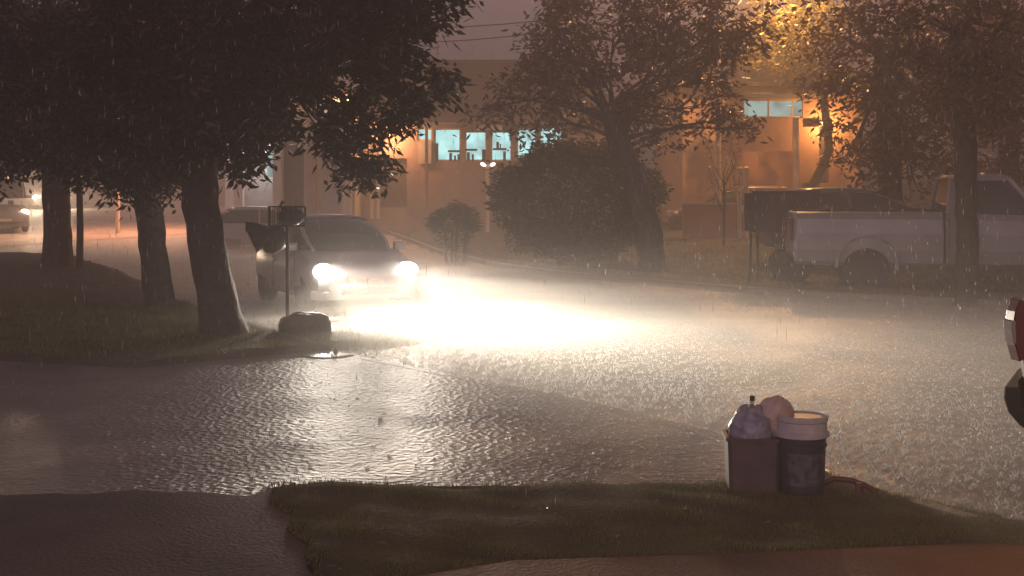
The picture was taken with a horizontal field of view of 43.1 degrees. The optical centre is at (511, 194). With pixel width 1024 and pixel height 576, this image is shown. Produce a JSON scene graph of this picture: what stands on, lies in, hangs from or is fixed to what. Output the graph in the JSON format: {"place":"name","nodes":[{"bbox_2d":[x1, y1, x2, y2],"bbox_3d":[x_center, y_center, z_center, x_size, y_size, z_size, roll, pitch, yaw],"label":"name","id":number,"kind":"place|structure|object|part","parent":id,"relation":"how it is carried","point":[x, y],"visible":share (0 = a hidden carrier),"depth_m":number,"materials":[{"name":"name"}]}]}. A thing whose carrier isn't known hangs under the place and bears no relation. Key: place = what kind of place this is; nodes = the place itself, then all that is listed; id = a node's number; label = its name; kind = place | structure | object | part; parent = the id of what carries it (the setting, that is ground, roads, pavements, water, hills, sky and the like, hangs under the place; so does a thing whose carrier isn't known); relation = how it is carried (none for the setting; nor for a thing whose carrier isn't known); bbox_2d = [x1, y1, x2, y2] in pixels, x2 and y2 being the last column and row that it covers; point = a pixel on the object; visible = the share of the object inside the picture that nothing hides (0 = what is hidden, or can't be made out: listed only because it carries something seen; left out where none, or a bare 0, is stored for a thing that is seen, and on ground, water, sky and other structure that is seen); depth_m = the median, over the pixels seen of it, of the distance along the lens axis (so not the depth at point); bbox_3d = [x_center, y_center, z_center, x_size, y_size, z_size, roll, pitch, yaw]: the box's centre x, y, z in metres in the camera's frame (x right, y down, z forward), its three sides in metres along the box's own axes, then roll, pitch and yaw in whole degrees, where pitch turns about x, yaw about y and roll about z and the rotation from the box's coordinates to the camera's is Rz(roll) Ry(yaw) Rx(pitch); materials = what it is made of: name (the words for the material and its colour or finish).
{"place":"outdoors","nodes":[
{"label":"outdoors","id":0,"kind":"place"},
{"bbox_2d":[31,183,41,208],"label":"approaching car","id":1,"kind":"object","parent":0,"point":[37,201],"visible":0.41,"depth_m":72.25,"materials":[{"name":"grey paint"}]},
{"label":"window","id":2,"kind":"part","parent":1,"relation":"part of","materials":[{"name":"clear glass"}]},
{"bbox_2d":[0,350,725,495],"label":"driveway","id":3,"kind":"structure","parent":0,"point":[287,402],"depth_m":9.78,"materials":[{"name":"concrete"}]},
{"bbox_2d":[0,186,1023,519],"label":"road","id":4,"kind":"structure","parent":0,"point":[100,236],"depth_m":15.67,"materials":[{"name":"grey asphalt"}]},
{"bbox_2d":[0,177,30,231],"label":"van","id":5,"kind":"object","parent":4,"relation":"on","point":[18,218],"visible":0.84,"depth_m":50.49,"materials":[{"name":"grey paint"}]},
{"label":"window","id":6,"kind":"part","parent":5,"relation":"part of","materials":[{"name":"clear glass"}]},
{"bbox_2d":[256,214,417,311],"bbox_3d":[-2.934,1.059,21.173,1.966,1.481,3.778,0,0,-25],"label":"driving car","id":7,"kind":"object","parent":4,"relation":"on","point":[348,263],"visible":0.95,"depth_m":19.97,"materials":[{"name":"silver metal"}]},
{"bbox_3d":[-3.094,0.609,21.517,1.566,0.557,2.822,0,0,-25],"label":"window","id":8,"kind":"part","parent":7,"relation":"part of","materials":[{"name":"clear glass"}]},
{"bbox_2d":[7,272,1023,519],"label":"rain splash","id":9,"kind":"object","parent":4,"relation":"on","point":[829,422],"visible":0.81,"depth_m":12.75,"materials":[{"name":"liquid"}]},
{"bbox_2d":[775,174,1023,290],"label":"pickup truck","id":10,"kind":"object","parent":4,"relation":"on","point":[870,250],"visible":0.93,"depth_m":22.18,"materials":[{"name":"white paint"}]},
{"bbox_3d":[8.309,0.034,22.851,1.539,0.624,1.747,0,0,8],"label":"window","id":11,"kind":"part","parent":10,"relation":"part of","materials":[{"name":"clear glass"}]},
{"bbox_2d":[1003,296,1023,427],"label":"parked suv","id":12,"kind":"object","parent":4,"relation":"on","point":[1013,329],"visible":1,"depth_m":7.23,"materials":[{"name":"red paint"}]},
{"bbox_2d":[0,173,1023,575],"bbox_3d":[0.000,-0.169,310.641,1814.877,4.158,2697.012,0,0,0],"label":"ground","id":13,"kind":"structure","parent":0,"point":[20,271],"depth_m":7.54,"materials":[{"name":"green plant"}]},
{"bbox_2d":[0,0,123,266],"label":"broadleaf tree","id":14,"kind":"object","parent":13,"relation":"on","point":[55,196],"visible":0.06,"depth_m":26.73,"materials":[{"name":"green plant"}]},
{"bbox_2d":[73,186,84,267],"bbox_3d":[-8.876,0.735,26.597,0.220,1.953,0.148,0,0,0],"label":"wooden post","id":15,"kind":"object","parent":13,"relation":"on","point":[80,235],"visible":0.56,"depth_m":26.55,"materials":[{"name":"brown wood"}]},
{"bbox_2d":[115,189,119,233],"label":"street lamp","id":16,"kind":"object","parent":13,"relation":"on","point":[117,222],"depth_m":49.94,"materials":[{"name":"grey metal"}]},
{"bbox_2d":[0,0,245,308],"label":"broadleaf tree","id":17,"kind":"object","parent":13,"relation":"on","point":[54,47],"visible":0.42,"depth_m":18.55,"materials":[{"name":"green plant"}]},
{"bbox_2d":[0,488,312,575],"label":"footpath","id":18,"kind":"structure","parent":13,"relation":"on","point":[134,533],"depth_m":6.77,"materials":[{"name":"grey concrete"}]},
{"bbox_2d":[0,294,365,363],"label":"grass","id":19,"kind":"structure","parent":13,"relation":"on","point":[41,312],"depth_m":16.12,"materials":[{"name":"green plant"}]},
{"bbox_2d":[176,298,309,339],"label":"kerb","id":20,"kind":"structure","parent":13,"relation":"on","point":[257,327],"depth_m":16.74,"materials":[{"name":"concrete"}]},
{"bbox_2d":[221,206,280,248],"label":"parked car","id":21,"kind":"object","parent":13,"relation":"on","point":[234,219],"visible":0.26,"depth_m":41.63,"materials":[{"name":"silver metal"}]},
{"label":"window","id":22,"kind":"part","parent":21,"relation":"part of","materials":[{"name":"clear glass"}]},
{"bbox_2d":[29,0,483,334],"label":"broadleaf tree","id":23,"kind":"object","parent":13,"relation":"on","point":[278,70],"visible":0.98,"depth_m":14.72,"materials":[{"name":"green plant"}]},
{"bbox_2d":[268,206,306,315],"bbox_3d":[-2.978,1.132,17.200,0.490,1.957,0.340,0,0,-6],"label":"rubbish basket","id":24,"kind":"object","parent":13,"relation":"on","point":[287,252],"visible":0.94,"depth_m":17.18,"materials":[{"name":"metal"}]},
{"bbox_2d":[245,221,272,251],"bbox_3d":[-3.373,0.563,17.296,0.380,0.429,0.252,0,0,0],"label":"rubbish bag","id":25,"kind":"object","parent":24,"relation":"hanging from","point":[259,236],"visible":0.98,"depth_m":17.21,"materials":[{"name":"grey plastic"}]},
{"bbox_2d":[263,224,285,254],"bbox_3d":[-3.192,0.602,17.376,0.390,0.412,0.292,0,0,0],"label":"rubbish bag","id":26,"kind":"object","parent":24,"relation":"hanging from","point":[276,244],"visible":0.78,"depth_m":17.28,"materials":[{"name":"grey plastic"}]},
{"bbox_2d":[278,200,303,224],"bbox_3d":[-2.932,0.252,17.200,0.382,0.350,0.280,0,0,0],"label":"rubbish bag","id":27,"kind":"object","parent":24,"relation":"in","point":[282,202],"visible":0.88,"depth_m":17.11,"materials":[{"name":"grey plastic"}]},
{"bbox_2d":[225,82,369,216],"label":"garage building","id":28,"kind":"structure","parent":13,"relation":"on","point":[301,188],"depth_m":48.00,"materials":[{"name":"beige"}]},
{"bbox_2d":[252,156,261,178],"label":"window","id":29,"kind":"structure","parent":28,"relation":"in","point":[257,156],"depth_m":48.12,"materials":[{"name":"beige"}]},
{"bbox_2d":[265,150,272,178],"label":"window","id":30,"kind":"structure","parent":28,"relation":"in","point":[269,171],"depth_m":48.12,"materials":[{"name":"blue"}]},
{"bbox_2d":[284,140,303,205],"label":"door","id":31,"kind":"structure","parent":28,"relation":"in","point":[293,188],"depth_m":48.12,"materials":[{"name":"brown wood"}]},
{"bbox_2d":[170,326,454,351],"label":"grass","id":32,"kind":"structure","parent":13,"relation":"on","point":[380,334],"depth_m":15.86,"materials":[{"name":"green plant"}]},
{"bbox_2d":[278,311,330,332],"bbox_3d":[-2.635,1.680,16.498,0.675,0.373,0.436,4,-1,-8],"label":"rock","id":33,"kind":"object","parent":32,"relation":"on","point":[307,321],"visible":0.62,"depth_m":16.31,"materials":[{"name":"grey stone"}]},
{"bbox_2d":[391,223,512,254],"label":"grass","id":34,"kind":"structure","parent":13,"relation":"on","point":[470,245],"depth_m":43.41,"materials":[{"name":"green plant"}]},
{"bbox_2d":[422,199,483,265],"bbox_3d":[-1.497,1.062,32.983,1.638,1.918,1.256,0,0,0],"label":"bush","id":35,"kind":"object","parent":13,"relation":"on","point":[467,221],"visible":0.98,"depth_m":32.82,"materials":[{"name":"green plant"}]},
{"bbox_2d":[481,162,494,231],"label":"garden lamp","id":36,"kind":"object","parent":13,"relation":"on","point":[487,166],"visible":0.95,"depth_m":45.95,"materials":[{"name":"beige"}]},
{"bbox_2d":[361,60,617,231],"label":"brown house","id":37,"kind":"structure","parent":13,"relation":"on","point":[425,181],"depth_m":50.00,"materials":[{"name":"painted plaster"},{"name":"glass"}]},
{"bbox_2d":[381,158,406,206],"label":"door","id":38,"kind":"structure","parent":37,"relation":"in","point":[397,192],"depth_m":50.12,"materials":[{"name":"brown wood"}]},
{"bbox_2d":[417,128,431,140],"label":"window","id":39,"kind":"structure","parent":37,"relation":"in","point":[421,131],"depth_m":50.12,"materials":[{"name":"beige glass"}]},
{"bbox_2d":[434,128,460,160],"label":"window","id":40,"kind":"structure","parent":37,"relation":"in","point":[444,137],"depth_m":50.12,"materials":[{"name":"blue"}]},
{"bbox_2d":[465,131,486,160],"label":"window","id":41,"kind":"structure","parent":37,"relation":"in","point":[478,142],"depth_m":50.12,"materials":[{"name":"blue"}]},
{"bbox_2d":[491,131,511,160],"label":"window","id":42,"kind":"structure","parent":37,"relation":"in","point":[505,143],"depth_m":50.12,"materials":[{"name":"blue"}]},
{"bbox_2d":[517,128,536,160],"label":"window","id":43,"kind":"structure","parent":37,"relation":"in","point":[528,142],"depth_m":50.12,"materials":[{"name":"blue"}]},
{"bbox_2d":[539,127,561,145],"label":"window","id":44,"kind":"structure","parent":37,"relation":"in","point":[540,132],"depth_m":50.12,"materials":[{"name":"blue"}]},
{"bbox_2d":[324,351,723,442],"bbox_3d":[-0.005,1.861,11.879,0.470,0.138,7.276,0,0,-33],"label":"gutter","id":45,"kind":"object","parent":13,"relation":"on","point":[713,435],"visible":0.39,"depth_m":11.39,"materials":[{"name":"concrete"}]},
{"bbox_2d":[299,352,353,356],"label":"puddle","id":46,"kind":"object","parent":45,"relation":"on","point":[326,354],"visible":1,"depth_m":14.45,"materials":[{"name":"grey liquid"}]},
{"bbox_2d":[480,126,675,267],"bbox_3d":[1.476,0.098,30.015,4.493,3.420,3.810,0,0,0],"label":"round bush","id":47,"kind":"object","parent":13,"relation":"on","point":[612,241],"visible":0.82,"depth_m":29.25,"materials":[{"name":"green plant"}]},
{"bbox_2d":[175,195,1009,307],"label":"kerb","id":48,"kind":"structure","parent":13,"relation":"on","point":[988,303],"depth_m":24.39,"materials":[{"name":"concrete"}]},
{"bbox_2d":[453,0,790,272],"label":"leaning tree","id":49,"kind":"object","parent":13,"relation":"on","point":[643,211],"visible":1,"depth_m":28.30,"materials":[{"name":"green plant"}]},
{"bbox_2d":[268,471,1023,575],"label":"grass","id":50,"kind":"structure","parent":13,"relation":"on","point":[795,525],"depth_m":7.01,"materials":[{"name":"green plant"}]},
{"bbox_2d":[681,203,736,238],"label":"wall","id":51,"kind":"structure","parent":13,"relation":"on","point":[707,218],"depth_m":36.00,"materials":[{"name":"beige"}]},
{"bbox_2d":[715,1,720,239],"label":"street lamp","id":52,"kind":"object","parent":13,"relation":"on","point":[717,157],"visible":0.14,"depth_m":36.74,"materials":[{"name":"grey metal"}]},
{"bbox_2d":[295,0,699,42],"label":"overhead wire","id":53,"kind":"object","parent":52,"relation":"attached to","point":[523,34],"visible":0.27,"depth_m":45.92,"materials":[{"name":"black plastic"}]},
{"bbox_2d":[448,0,697,27],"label":"overhead wire","id":54,"kind":"object","parent":52,"relation":"attached to","point":[538,20],"visible":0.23,"depth_m":45.09,"materials":[{"name":"black plastic"}]},
{"bbox_2d":[706,137,743,246],"bbox_3d":[5.396,-0.033,33.000,0.903,2.950,0.812,0,0,28],"label":"bare sapling","id":55,"kind":"object","parent":13,"relation":"on","point":[723,210],"visible":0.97,"depth_m":32.97,"materials":[{"name":"brown plant"}]},
{"bbox_2d":[665,185,790,230],"bbox_3d":[6.586,0.486,38.000,4.128,1.511,1.930,0,0,0],"label":"parked car","id":56,"kind":"object","parent":13,"relation":"on","point":[673,219],"visible":0.26,"depth_m":37.37,"materials":[{"name":"grey paint"}]},
{"bbox_3d":[6.999,0.026,38.000,3.086,0.568,1.530,0,0,0],"label":"window","id":57,"kind":"part","parent":56,"relation":"part of","materials":[{"name":"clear glass"}]},
{"bbox_2d":[736,167,741,239],"bbox_3d":[6.309,0.325,36.000,0.160,2.210,0.152,0,0,0],"label":"gate post","id":58,"kind":"object","parent":13,"relation":"on","point":[739,215],"visible":0.77,"depth_m":35.94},
{"bbox_2d":[743,166,748,239],"bbox_3d":[6.499,0.325,36.000,0.160,2.210,0.152,0,0,0],"label":"gate post","id":59,"kind":"object","parent":13,"relation":"on","point":[746,182],"visible":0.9,"depth_m":35.94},
{"bbox_2d":[470,235,1023,299],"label":"grass","id":60,"kind":"structure","parent":13,"relation":"on","point":[734,245],"depth_m":27.21,"materials":[{"name":"green plant"}]},
{"bbox_2d":[722,429,780,493],"bbox_3d":[1.450,1.618,7.850,0.334,0.335,0.317,0,0,4],"label":"rubbish bin","id":61,"kind":"object","parent":13,"relation":"on","point":[751,465],"visible":0.8,"depth_m":7.71,"materials":[{"name":"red plastic"}]},
{"bbox_2d":[728,404,772,438],"bbox_3d":[1.441,1.415,7.835,0.275,0.308,0.266,0,0,43],"label":"plastic bag","id":62,"kind":"object","parent":61,"relation":"in","point":[749,421],"visible":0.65,"depth_m":7.74,"materials":[{"name":"white plastic"}]},
{"bbox_2d":[750,395,754,403],"bbox_3d":[1.465,1.299,7.910,0.060,0.142,0.058,0,0,0],"label":"bottle","id":63,"kind":"object","parent":62,"relation":"on","point":[751,398],"visible":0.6,"depth_m":7.90,"materials":[{"name":"plastic"}]},
{"bbox_2d":[759,395,794,438],"bbox_3d":[1.590,1.351,7.855,0.239,0.268,0.246,0,0,0],"label":"plastic bag","id":64,"kind":"object","parent":61,"relation":"in","point":[774,407],"visible":0.58,"depth_m":7.77,"materials":[{"name":"white plastic"}]},
{"bbox_2d":[643,42,869,221],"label":"orange house","id":65,"kind":"structure","parent":13,"relation":"on","point":[764,163],"depth_m":42.00,"materials":[{"name":"beige"}]},
{"bbox_2d":[743,99,801,117],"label":"window","id":66,"kind":"structure","parent":65,"relation":"in","point":[765,108],"depth_m":42.12,"materials":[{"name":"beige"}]},
{"bbox_2d":[819,127,827,182],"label":"door","id":67,"kind":"structure","parent":65,"relation":"in","point":[821,142],"depth_m":42.12,"materials":[{"name":"brown metal"}]},
{"bbox_2d":[744,191,819,281],"bbox_3d":[5.183,0.790,25.000,1.270,1.712,1.280,0,0,0],"label":"utility trailer","id":68,"kind":"object","parent":13,"relation":"on","point":[770,206],"visible":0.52,"depth_m":24.55,"materials":[{"name":"paint"}]},
{"bbox_2d":[724,0,866,187],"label":"street tree","id":69,"kind":"object","parent":13,"relation":"on","point":[818,174],"visible":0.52,"depth_m":39.03,"materials":[{"name":"green plant"}]},
{"bbox_2d":[774,411,829,494],"bbox_3d":[1.730,1.542,7.750,0.328,0.453,0.328,0,0,-12],"label":"rubbish bin","id":70,"kind":"object","parent":13,"relation":"on","point":[803,436],"visible":0.97,"depth_m":7.63,"materials":[{"name":"plastic"}]},
{"bbox_2d":[754,187,911,248],"bbox_3d":[7.514,0.601,28.201,4.228,1.511,1.930,0,0,-4],"label":"parked car","id":71,"kind":"object","parent":13,"relation":"on","point":[831,197],"visible":0.15,"depth_m":27.57,"materials":[{"name":"grey paint"}]},
{"bbox_3d":[7.092,0.141,28.171,3.161,0.568,1.530,0,0,-4],"label":"window","id":72,"kind":"part","parent":71,"relation":"part of","materials":[{"name":"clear glass"}]},
{"bbox_2d":[824,476,877,492],"bbox_3d":[2.011,1.733,7.728,0.332,0.091,0.089,0,0,27],"label":"garden hose","id":73,"kind":"object","parent":13,"relation":"on","point":[859,486],"visible":0.95,"depth_m":7.71,"materials":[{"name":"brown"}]},
{"bbox_2d":[782,0,1020,207],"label":"broad tree","id":74,"kind":"object","parent":13,"relation":"on","point":[889,154],"visible":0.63,"depth_m":29.67,"materials":[{"name":"green plant"}]},
{"bbox_2d":[825,469,978,516],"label":"kerb","id":75,"kind":"structure","parent":13,"relation":"on","point":[929,505],"depth_m":7.38,"materials":[{"name":"concrete"}]},
{"bbox_2d":[851,0,1023,306],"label":"verge tree","id":76,"kind":"object","parent":13,"relation":"on","point":[961,89],"visible":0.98,"depth_m":20.36,"materials":[{"name":"green plant"}]},
{"bbox_2d":[889,0,1023,187],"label":"tree","id":77,"kind":"object","parent":13,"relation":"on","point":[1010,165],"visible":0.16,"depth_m":32.45,"materials":[{"name":"green plant"}]},
{"bbox_2d":[0,0,1023,505],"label":"rain","id":78,"kind":"object","parent":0,"point":[576,174],"visible":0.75,"depth_m":12.00,"materials":[{"name":"liquid"}]},
{"bbox_2d":[0,0,1023,178],"label":"sky","id":79,"kind":"structure","parent":0,"point":[493,11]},
{"bbox_2d":[419,543,1023,575],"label":"path","id":80,"kind":"structure","parent":0,"point":[972,559],"depth_m":6.21,"materials":[{"name":"concrete"}]}
]}

